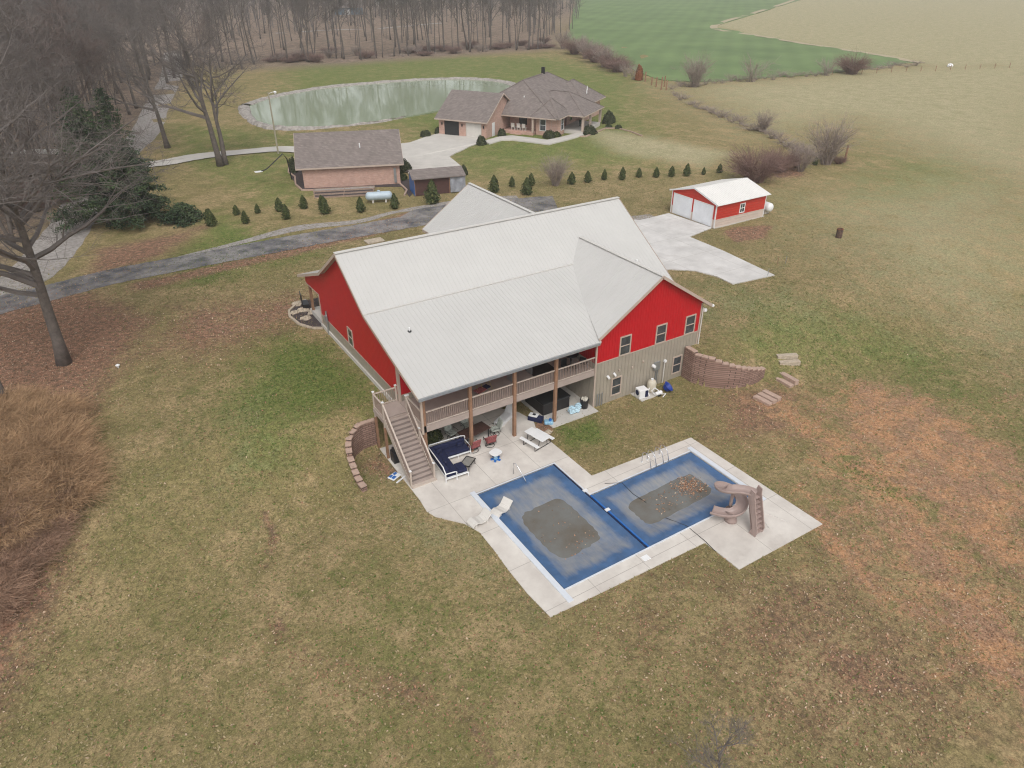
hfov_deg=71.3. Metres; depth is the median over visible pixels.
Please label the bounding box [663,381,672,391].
blue tub
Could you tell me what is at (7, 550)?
bare shrub
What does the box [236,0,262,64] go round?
bare tree
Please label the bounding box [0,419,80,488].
bare shrub
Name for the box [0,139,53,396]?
bare tree
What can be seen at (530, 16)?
bare tree
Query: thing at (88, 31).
bare tree
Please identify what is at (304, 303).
porch bench
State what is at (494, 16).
bare tree
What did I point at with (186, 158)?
neighbour drive
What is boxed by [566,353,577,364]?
bar table
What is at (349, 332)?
window
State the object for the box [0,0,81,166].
bare tree
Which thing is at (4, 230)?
bare tree
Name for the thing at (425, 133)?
round shrub
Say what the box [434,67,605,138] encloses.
brick house
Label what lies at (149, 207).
pine tree
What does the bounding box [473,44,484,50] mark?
bare shrub
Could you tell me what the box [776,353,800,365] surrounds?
garden steps
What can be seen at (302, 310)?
rock
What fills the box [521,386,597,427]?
concrete pad
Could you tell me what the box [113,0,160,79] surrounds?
bare tree
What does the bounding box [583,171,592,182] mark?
evergreen
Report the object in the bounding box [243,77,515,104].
pond bank
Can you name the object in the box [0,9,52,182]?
bare tree
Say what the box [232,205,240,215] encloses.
evergreen
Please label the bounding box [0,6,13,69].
bare tree
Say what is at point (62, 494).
bare shrub
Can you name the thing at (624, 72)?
bare shrub
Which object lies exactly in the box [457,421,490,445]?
dining table
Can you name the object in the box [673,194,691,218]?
garage door
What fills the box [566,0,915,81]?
crop field
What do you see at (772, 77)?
bare shrub
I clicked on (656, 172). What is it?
evergreen
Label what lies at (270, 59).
bare shrub
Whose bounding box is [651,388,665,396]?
pump
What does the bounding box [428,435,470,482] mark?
sectional sofa
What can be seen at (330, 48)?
bare shrub
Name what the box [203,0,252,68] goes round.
bare tree
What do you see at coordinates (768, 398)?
garden steps
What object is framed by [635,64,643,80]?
orange tree
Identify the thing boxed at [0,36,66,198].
bare tree
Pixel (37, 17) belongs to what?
bare tree
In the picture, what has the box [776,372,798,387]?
garden steps
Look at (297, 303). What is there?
rock
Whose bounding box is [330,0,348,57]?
bare tree
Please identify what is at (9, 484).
bare shrub
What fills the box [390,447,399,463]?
gas grill
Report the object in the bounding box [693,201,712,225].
garage door
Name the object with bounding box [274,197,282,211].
evergreen
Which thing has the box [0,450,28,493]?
bare shrub
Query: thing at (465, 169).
round shrub
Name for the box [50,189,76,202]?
bare shrub
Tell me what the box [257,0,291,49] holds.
bare tree
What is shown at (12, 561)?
bare shrub
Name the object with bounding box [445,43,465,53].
bare shrub
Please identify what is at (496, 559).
fallen leaves
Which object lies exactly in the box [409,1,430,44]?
bare tree
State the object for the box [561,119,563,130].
window
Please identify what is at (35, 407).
bare shrub
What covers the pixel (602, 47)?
bare shrub
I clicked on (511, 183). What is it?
evergreen
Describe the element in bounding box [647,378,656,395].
filter tank
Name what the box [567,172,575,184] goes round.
evergreen
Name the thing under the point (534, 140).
front walk
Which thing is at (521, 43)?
bare shrub
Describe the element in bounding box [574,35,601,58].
bare shrub
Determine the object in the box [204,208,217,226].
evergreen
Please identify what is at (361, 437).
retaining wall
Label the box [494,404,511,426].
pool lounge chair
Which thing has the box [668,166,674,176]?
evergreen
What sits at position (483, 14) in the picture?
bare tree
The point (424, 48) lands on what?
bare shrub
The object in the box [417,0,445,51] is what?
bare tree
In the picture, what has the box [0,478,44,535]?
bare shrub
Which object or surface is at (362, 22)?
bare tree
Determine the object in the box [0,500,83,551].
bare shrub
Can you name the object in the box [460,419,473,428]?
patio chair
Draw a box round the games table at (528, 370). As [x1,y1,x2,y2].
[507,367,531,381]
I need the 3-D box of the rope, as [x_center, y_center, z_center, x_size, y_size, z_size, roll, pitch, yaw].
[8.271,7.170,39.657,0.813,0.248,7.544,-25,39,-36]
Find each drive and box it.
[0,196,557,313]
[11,146,293,166]
[302,23,439,31]
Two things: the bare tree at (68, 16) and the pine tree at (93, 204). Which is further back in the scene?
the bare tree at (68, 16)
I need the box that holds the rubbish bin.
[580,396,588,408]
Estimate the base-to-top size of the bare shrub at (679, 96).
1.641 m
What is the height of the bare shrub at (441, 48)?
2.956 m
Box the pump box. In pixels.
[544,418,552,424]
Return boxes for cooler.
[528,412,543,422]
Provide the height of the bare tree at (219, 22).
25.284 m
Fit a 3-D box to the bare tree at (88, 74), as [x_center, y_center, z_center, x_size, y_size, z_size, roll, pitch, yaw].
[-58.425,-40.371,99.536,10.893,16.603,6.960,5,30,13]
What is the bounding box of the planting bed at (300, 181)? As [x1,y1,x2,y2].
[291,170,411,196]
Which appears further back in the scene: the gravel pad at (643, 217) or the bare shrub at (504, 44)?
the bare shrub at (504, 44)
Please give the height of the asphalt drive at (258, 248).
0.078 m
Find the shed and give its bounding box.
[406,166,465,195]
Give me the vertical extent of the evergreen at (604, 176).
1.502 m
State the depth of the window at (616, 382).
49.27 m
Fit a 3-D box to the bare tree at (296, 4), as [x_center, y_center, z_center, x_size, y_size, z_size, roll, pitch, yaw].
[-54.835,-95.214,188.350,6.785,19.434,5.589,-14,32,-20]
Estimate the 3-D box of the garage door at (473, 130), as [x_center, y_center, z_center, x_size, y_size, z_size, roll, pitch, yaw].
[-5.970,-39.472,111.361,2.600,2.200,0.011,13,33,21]
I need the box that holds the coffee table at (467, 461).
[462,456,475,466]
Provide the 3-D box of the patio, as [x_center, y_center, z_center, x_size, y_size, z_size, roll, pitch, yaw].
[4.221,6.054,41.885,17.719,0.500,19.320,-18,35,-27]
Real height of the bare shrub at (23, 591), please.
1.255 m
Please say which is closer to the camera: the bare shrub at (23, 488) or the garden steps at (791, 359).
the bare shrub at (23, 488)
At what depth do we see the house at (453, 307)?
47.33 m
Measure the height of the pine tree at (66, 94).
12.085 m
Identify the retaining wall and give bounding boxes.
[345,418,376,491]
[681,346,765,388]
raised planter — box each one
[313,185,374,192]
[314,188,373,194]
[314,192,366,197]
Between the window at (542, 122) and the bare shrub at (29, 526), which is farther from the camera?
the window at (542, 122)
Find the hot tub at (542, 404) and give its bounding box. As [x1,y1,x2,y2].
[525,387,570,415]
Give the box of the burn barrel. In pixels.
[835,228,843,237]
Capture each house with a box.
[297,183,713,488]
[334,2,362,14]
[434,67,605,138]
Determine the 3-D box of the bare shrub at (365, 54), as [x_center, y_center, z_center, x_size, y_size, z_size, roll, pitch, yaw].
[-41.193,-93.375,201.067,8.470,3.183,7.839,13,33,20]
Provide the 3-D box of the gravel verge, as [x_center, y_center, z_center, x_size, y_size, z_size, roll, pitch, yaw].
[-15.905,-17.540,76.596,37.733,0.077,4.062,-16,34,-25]
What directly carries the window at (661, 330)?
in the house at (453, 307)
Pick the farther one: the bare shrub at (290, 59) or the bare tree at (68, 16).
the bare shrub at (290, 59)
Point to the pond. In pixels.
(348, 105)
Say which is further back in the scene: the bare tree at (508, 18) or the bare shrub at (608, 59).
the bare tree at (508, 18)
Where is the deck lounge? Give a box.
[473,381,492,393]
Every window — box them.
[346,326,353,348]
[519,117,526,124]
[540,119,545,130]
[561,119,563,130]
[610,375,621,396]
[619,334,631,356]
[654,323,667,344]
[671,354,682,374]
[684,314,696,335]
[739,202,745,212]
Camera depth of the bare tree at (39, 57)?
101.36 m
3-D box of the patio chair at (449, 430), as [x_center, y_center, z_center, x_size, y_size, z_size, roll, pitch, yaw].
[-3.921,2.980,45.558,0.712,1.000,0.812,-27,40,-37]
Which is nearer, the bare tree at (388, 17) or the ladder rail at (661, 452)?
the ladder rail at (661, 452)
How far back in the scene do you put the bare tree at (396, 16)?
221.80 m
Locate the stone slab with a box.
[364,237,384,244]
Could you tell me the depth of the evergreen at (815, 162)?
96.58 m
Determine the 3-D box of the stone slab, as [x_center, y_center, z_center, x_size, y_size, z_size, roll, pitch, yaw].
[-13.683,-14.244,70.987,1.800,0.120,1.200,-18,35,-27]
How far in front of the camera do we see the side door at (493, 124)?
112.46 m
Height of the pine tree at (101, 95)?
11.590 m
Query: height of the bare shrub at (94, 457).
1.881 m
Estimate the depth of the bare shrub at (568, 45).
208.89 m
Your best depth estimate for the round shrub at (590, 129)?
113.87 m
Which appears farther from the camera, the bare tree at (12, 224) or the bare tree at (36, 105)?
the bare tree at (36, 105)
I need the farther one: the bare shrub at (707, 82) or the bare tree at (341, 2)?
the bare tree at (341, 2)
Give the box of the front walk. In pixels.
[486,133,583,144]
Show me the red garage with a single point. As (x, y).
(719, 203)
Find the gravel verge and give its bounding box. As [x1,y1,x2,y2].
[178,196,517,256]
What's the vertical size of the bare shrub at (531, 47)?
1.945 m
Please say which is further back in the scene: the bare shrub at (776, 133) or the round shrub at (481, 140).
the bare shrub at (776, 133)
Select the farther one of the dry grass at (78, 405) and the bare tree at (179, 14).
the bare tree at (179, 14)
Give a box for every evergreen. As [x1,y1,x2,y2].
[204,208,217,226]
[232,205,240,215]
[241,210,249,223]
[254,204,260,212]
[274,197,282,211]
[280,204,289,219]
[298,195,307,208]
[318,196,330,213]
[355,197,365,211]
[389,193,399,208]
[423,179,440,204]
[488,175,498,192]
[508,176,514,186]
[519,177,532,195]
[529,173,535,185]
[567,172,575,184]
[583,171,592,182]
[601,169,606,179]
[618,167,625,179]
[636,168,642,177]
[652,167,659,177]
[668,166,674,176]
[683,163,691,175]
[716,164,722,172]
[812,156,817,164]
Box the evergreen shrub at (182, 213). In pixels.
[154,202,204,228]
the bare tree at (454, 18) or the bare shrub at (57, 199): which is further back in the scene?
the bare tree at (454, 18)
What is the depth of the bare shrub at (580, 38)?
216.17 m
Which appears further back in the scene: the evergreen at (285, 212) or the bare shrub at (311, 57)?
the bare shrub at (311, 57)
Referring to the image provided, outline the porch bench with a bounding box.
[299,291,309,308]
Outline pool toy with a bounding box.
[388,472,405,482]
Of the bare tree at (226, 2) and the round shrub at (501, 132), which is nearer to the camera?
the round shrub at (501, 132)
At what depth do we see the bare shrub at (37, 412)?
42.82 m
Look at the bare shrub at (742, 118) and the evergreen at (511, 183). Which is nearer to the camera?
the evergreen at (511, 183)
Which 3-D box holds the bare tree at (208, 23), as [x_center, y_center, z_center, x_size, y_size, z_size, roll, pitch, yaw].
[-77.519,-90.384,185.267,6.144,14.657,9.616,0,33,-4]
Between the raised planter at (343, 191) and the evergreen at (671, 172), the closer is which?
the raised planter at (343, 191)
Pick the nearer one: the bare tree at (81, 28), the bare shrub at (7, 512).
the bare shrub at (7, 512)
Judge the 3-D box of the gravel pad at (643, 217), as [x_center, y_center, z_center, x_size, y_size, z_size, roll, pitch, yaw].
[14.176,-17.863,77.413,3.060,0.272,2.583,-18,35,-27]
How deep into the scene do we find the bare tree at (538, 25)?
220.79 m
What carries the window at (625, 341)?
in the house at (453, 307)
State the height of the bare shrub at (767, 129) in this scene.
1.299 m
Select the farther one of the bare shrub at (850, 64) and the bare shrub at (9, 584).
the bare shrub at (850, 64)
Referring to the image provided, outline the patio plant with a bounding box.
[427,429,442,444]
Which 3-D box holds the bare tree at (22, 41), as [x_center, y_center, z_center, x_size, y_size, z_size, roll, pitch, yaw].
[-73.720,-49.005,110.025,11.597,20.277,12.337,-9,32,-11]
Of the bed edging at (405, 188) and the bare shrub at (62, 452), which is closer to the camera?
the bare shrub at (62, 452)
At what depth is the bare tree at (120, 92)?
121.39 m
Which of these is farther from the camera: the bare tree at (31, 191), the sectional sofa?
the bare tree at (31, 191)
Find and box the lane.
[0,52,182,294]
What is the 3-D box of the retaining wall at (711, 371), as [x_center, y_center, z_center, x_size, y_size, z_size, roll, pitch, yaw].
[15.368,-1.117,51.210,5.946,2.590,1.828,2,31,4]
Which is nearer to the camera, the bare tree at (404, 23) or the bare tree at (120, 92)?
the bare tree at (120, 92)
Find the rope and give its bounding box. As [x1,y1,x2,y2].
[605,483,714,550]
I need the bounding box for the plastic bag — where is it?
[568,405,575,413]
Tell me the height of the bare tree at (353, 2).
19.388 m
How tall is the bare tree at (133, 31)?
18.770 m
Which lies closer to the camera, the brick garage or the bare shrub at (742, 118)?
the brick garage
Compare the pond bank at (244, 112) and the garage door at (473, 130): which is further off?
the pond bank at (244, 112)
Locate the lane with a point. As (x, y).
(74, 243)
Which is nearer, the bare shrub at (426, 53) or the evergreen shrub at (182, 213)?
the evergreen shrub at (182, 213)
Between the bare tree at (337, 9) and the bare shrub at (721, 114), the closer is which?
the bare shrub at (721, 114)
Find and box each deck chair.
[561,358,569,374]
[579,357,587,369]
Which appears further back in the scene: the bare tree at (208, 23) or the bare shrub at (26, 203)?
the bare tree at (208, 23)
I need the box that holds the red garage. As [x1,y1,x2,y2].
[670,178,770,228]
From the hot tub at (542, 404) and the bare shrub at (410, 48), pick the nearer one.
the hot tub at (542, 404)
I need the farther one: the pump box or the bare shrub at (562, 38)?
the bare shrub at (562, 38)
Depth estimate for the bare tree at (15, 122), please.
74.19 m
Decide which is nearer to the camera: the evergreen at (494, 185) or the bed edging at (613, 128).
the evergreen at (494, 185)
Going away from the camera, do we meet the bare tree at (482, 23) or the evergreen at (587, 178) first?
the evergreen at (587, 178)
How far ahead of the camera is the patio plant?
45.17 m
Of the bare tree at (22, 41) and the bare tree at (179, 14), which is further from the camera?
the bare tree at (179, 14)
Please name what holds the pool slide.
on the patio
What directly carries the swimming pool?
in the patio
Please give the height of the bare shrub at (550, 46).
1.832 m
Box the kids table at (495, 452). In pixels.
[489,448,501,461]
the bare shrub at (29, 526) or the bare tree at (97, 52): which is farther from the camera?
the bare tree at (97, 52)
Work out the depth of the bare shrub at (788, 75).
169.78 m
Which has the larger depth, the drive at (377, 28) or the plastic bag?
the drive at (377, 28)
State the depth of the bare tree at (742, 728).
23.62 m
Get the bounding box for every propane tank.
[365,190,391,202]
[764,202,773,213]
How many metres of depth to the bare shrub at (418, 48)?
207.31 m
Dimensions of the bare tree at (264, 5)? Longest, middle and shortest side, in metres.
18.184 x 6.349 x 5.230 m
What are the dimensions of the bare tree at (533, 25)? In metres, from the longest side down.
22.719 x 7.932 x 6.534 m
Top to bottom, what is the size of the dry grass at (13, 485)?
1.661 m
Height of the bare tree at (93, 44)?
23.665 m
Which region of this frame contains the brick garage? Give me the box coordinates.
[293,129,403,187]
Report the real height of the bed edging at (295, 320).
0.140 m
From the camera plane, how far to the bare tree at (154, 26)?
155.84 m
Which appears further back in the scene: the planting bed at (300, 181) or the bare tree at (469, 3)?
the bare tree at (469, 3)
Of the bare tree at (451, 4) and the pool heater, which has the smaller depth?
the pool heater
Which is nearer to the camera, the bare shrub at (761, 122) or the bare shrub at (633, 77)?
the bare shrub at (761, 122)
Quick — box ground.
[0,0,1023,767]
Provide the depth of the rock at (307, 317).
55.40 m
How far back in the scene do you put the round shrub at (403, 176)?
90.17 m
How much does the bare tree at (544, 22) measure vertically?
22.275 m
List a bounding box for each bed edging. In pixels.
[288,168,312,190]
[288,299,322,328]
[376,183,407,195]
[579,127,642,136]
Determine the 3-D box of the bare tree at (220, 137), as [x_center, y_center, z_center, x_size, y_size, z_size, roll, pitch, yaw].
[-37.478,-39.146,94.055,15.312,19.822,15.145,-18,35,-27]
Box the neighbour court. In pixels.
[401,133,477,173]
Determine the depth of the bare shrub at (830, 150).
95.45 m
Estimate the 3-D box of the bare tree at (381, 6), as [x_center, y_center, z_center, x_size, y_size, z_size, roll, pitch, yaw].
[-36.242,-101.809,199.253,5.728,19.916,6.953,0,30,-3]
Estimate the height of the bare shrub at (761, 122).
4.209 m
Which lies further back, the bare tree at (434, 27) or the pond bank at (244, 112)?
the bare tree at (434, 27)
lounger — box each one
[466,507,491,528]
[490,496,512,517]
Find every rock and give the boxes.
[291,310,298,314]
[292,301,300,305]
[297,307,309,312]
[300,315,311,320]
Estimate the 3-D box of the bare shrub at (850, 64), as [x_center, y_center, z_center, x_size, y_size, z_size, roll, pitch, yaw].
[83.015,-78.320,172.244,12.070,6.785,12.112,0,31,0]
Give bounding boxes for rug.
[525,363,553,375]
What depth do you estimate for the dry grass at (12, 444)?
39.62 m
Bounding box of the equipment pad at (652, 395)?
[631,392,655,401]
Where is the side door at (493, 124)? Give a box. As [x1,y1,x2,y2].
[492,122,494,135]
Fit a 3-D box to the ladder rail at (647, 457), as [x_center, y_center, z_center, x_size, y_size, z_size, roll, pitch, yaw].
[8.308,4.502,43.172,0.560,0.853,0.913,-18,35,-27]
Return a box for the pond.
[249,79,509,126]
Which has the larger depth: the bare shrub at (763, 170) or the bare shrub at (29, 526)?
the bare shrub at (763, 170)
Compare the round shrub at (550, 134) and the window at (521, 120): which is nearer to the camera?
the round shrub at (550, 134)
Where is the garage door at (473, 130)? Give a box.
[466,123,480,136]
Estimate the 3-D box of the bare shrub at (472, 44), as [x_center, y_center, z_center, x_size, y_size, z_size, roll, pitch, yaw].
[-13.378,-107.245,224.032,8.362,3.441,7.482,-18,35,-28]
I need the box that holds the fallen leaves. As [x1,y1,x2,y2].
[0,179,1023,767]
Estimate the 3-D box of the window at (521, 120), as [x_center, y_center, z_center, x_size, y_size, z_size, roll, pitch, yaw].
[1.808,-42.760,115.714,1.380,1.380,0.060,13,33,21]
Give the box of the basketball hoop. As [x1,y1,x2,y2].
[254,153,291,179]
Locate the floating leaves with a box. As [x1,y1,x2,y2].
[538,475,708,558]
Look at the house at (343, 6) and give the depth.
359.97 m
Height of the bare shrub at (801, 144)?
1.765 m
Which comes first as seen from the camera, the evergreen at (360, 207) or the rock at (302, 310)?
the rock at (302, 310)
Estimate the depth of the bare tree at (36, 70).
81.59 m
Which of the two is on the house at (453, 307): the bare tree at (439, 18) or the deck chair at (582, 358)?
the deck chair at (582, 358)
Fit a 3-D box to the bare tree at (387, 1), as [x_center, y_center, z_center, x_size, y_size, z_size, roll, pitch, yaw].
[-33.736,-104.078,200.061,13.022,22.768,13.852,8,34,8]
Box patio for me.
[380,408,821,617]
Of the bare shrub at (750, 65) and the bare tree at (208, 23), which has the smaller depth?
the bare shrub at (750, 65)
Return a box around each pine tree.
[47,95,163,232]
[52,86,116,187]
[88,87,156,182]
[100,139,174,229]
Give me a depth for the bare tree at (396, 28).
207.18 m
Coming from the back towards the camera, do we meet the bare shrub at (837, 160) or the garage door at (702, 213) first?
the bare shrub at (837, 160)
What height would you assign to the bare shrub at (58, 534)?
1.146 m
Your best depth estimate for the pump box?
46.99 m
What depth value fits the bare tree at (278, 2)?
188.44 m
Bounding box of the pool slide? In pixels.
[710,481,764,536]
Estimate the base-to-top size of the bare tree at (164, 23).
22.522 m
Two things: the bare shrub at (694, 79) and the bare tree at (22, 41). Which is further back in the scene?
the bare shrub at (694, 79)
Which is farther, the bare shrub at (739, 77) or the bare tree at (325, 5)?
the bare tree at (325, 5)
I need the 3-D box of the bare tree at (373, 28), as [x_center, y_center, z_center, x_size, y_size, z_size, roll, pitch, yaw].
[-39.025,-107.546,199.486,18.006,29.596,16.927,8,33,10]
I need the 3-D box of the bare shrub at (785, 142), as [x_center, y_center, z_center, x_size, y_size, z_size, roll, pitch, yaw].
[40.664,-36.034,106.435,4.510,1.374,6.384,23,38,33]
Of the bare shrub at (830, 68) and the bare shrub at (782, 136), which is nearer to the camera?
the bare shrub at (782, 136)
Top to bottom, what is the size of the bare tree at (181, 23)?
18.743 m
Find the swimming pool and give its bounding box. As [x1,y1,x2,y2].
[470,446,765,602]
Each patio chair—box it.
[444,424,457,438]
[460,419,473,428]
[466,439,480,452]
[483,434,496,447]
[489,417,502,435]
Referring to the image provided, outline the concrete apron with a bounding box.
[634,213,773,284]
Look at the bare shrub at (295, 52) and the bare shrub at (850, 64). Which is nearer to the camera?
the bare shrub at (850, 64)
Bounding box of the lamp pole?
[267,91,278,153]
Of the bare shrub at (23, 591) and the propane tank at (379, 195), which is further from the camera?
the propane tank at (379, 195)
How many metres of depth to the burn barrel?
71.74 m
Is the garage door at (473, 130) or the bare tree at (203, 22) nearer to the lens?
the garage door at (473, 130)
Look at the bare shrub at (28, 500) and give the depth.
36.80 m
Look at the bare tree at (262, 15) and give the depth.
266.48 m
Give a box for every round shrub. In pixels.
[288,155,297,173]
[399,158,411,172]
[400,172,407,180]
[420,130,430,136]
[462,165,467,174]
[476,135,485,145]
[497,128,506,136]
[542,130,554,138]
[583,124,597,134]
[602,109,615,123]
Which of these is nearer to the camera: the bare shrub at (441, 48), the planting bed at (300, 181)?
the planting bed at (300, 181)
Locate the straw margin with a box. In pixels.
[710,0,925,62]
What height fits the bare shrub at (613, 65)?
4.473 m
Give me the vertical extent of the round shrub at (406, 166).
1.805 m
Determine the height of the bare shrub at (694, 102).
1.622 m
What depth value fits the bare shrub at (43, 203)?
79.41 m
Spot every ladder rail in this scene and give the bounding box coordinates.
[641,449,656,466]
[653,444,668,462]
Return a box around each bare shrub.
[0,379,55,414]
[0,390,90,451]
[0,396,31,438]
[0,407,118,469]
[0,415,115,478]
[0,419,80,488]
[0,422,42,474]
[0,427,68,480]
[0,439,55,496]
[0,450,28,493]
[0,452,123,534]
[0,457,69,527]
[0,459,64,502]
[0,466,22,499]
[0,472,76,527]
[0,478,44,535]
[0,481,79,557]
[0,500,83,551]
[0,516,81,569]
[0,518,52,564]
[0,525,69,592]
[0,534,37,588]
[0,548,51,612]
[0,558,43,631]
[1,395,71,428]
[1,430,124,511]
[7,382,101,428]
[13,183,49,211]
[21,198,54,208]
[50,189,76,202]
[260,56,278,61]
[269,52,285,60]
[270,50,289,56]
[279,55,296,62]
[288,47,309,55]
[290,50,306,60]
[303,52,325,62]
[318,47,339,50]
[319,46,338,57]
[349,44,364,55]
[356,49,378,58]
[401,45,415,53]
[413,44,423,51]
[415,44,431,52]
[416,50,434,55]
[433,43,448,51]
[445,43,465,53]
[461,39,478,47]
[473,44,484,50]
[486,44,506,48]
[495,41,514,47]
[516,38,527,45]
[524,44,540,48]
[532,151,577,185]
[534,37,551,43]
[540,43,556,47]
[552,25,572,48]
[559,36,590,53]
[569,31,588,44]
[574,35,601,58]
[576,45,614,62]
[588,42,620,51]
[592,45,621,66]
[596,48,630,68]
[599,57,637,71]
[618,64,637,76]
[620,64,644,79]
[671,52,716,86]
[674,93,689,99]
[677,81,699,86]
[689,99,705,106]
[700,76,716,84]
[704,104,718,111]
[708,107,733,117]
[718,136,802,183]
[724,114,746,122]
[727,74,750,81]
[733,113,751,124]
[739,55,780,81]
[743,123,768,130]
[748,106,781,131]
[755,125,784,133]
[757,140,807,174]
[762,130,783,138]
[766,129,789,138]
[768,73,780,79]
[769,137,797,146]
[770,133,791,142]
[780,71,798,77]
[782,139,800,147]
[787,139,826,171]
[790,139,814,149]
[795,107,867,164]
[815,57,845,75]
[831,52,879,74]
[834,154,850,163]
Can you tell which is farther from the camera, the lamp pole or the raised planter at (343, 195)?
the lamp pole
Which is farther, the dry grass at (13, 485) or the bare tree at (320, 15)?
the bare tree at (320, 15)
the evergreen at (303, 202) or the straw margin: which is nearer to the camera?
the evergreen at (303, 202)
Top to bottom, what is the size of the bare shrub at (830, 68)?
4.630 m
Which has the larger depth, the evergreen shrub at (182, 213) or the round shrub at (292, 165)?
the round shrub at (292, 165)
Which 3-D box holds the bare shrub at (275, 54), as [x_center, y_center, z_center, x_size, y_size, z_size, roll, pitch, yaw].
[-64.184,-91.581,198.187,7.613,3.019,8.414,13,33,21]
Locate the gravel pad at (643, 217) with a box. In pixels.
[631,214,652,219]
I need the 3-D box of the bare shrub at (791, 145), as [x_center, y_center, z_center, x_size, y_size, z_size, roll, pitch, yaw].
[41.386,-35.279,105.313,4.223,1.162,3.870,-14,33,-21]
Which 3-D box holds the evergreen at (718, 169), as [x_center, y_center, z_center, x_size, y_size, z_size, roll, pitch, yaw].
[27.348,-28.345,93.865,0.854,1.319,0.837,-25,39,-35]
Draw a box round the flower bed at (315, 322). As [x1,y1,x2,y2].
[290,298,321,326]
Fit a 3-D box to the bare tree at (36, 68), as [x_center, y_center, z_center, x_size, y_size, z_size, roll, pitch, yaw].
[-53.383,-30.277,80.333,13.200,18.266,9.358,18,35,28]
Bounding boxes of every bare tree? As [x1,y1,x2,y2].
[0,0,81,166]
[0,0,112,151]
[0,0,186,366]
[0,2,56,157]
[0,4,56,146]
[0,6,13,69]
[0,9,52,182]
[0,11,76,187]
[0,33,101,187]
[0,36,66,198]
[0,37,56,211]
[0,42,46,211]
[0,51,60,229]
[0,52,48,242]
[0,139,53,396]
[1,1,56,132]
[2,0,79,133]
[2,30,57,157]
[3,0,127,100]
[6,0,140,131]
[12,0,85,84]
[15,0,112,128]
[18,0,106,89]
[21,0,99,110]
[54,30,127,121]
[56,0,119,122]
[62,4,116,120]
[62,6,176,148]
[69,0,130,114]
[75,0,118,93]
[83,0,239,166]
[96,0,173,86]
[101,0,164,84]
[112,0,161,93]
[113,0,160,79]
[116,3,157,74]
[124,0,185,82]
[130,0,191,77]
[138,0,191,72]
[152,1,198,65]
[156,0,202,62]
[159,3,268,164]
[188,13,216,68]
[190,0,230,67]
[199,0,238,63]
[200,6,219,58]
[201,0,243,61]
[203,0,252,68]
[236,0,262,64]
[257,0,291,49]
[258,0,275,56]
[259,0,265,32]
[267,0,333,61]
[269,0,300,59]
[287,0,335,53]
[293,0,312,61]
[300,1,323,47]
[308,0,342,50]
[320,0,367,58]
[327,0,342,58]
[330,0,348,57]
[341,0,359,58]
[347,0,361,59]
[358,0,376,57]
[359,1,365,36]
[370,0,376,54]
[372,0,390,39]
[373,0,400,54]
[375,0,407,55]
[377,0,387,56]
[386,0,410,46]
[391,0,408,55]
[392,0,429,46]
[395,0,408,44]
[407,0,446,51]
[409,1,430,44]
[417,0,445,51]
[424,0,433,51]
[429,0,437,51]
[434,0,464,47]
[447,0,459,47]
[452,0,482,51]
[460,0,468,49]
[461,1,469,47]
[478,0,487,48]
[482,0,489,51]
[484,0,500,36]
[486,0,511,49]
[497,0,523,47]
[497,0,541,49]
[511,0,521,18]
[525,0,536,44]
[525,0,562,41]
[527,0,555,49]
[533,0,539,48]
[539,0,546,44]
[662,708,759,767]
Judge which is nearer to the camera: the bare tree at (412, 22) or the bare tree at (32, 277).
the bare tree at (32, 277)
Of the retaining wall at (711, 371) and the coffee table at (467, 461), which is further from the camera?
the retaining wall at (711, 371)
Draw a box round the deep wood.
[7,0,584,65]
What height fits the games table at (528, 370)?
0.720 m
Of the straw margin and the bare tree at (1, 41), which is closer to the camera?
the bare tree at (1, 41)
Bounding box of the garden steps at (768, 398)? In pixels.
[753,389,781,406]
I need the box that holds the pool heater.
[635,385,647,398]
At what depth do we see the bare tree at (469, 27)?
214.54 m
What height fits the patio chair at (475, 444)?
1.000 m
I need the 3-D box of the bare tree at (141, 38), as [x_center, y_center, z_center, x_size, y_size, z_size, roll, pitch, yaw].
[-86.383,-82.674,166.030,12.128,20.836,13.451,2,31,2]
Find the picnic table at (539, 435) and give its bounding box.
[519,427,554,450]
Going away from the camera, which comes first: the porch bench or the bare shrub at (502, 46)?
the porch bench
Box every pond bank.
[238,104,405,130]
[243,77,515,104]
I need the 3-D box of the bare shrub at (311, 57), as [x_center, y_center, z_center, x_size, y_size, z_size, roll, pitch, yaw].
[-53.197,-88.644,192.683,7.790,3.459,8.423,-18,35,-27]
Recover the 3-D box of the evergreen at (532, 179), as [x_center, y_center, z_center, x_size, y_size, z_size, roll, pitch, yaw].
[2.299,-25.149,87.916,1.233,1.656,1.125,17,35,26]
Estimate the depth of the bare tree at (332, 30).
198.21 m

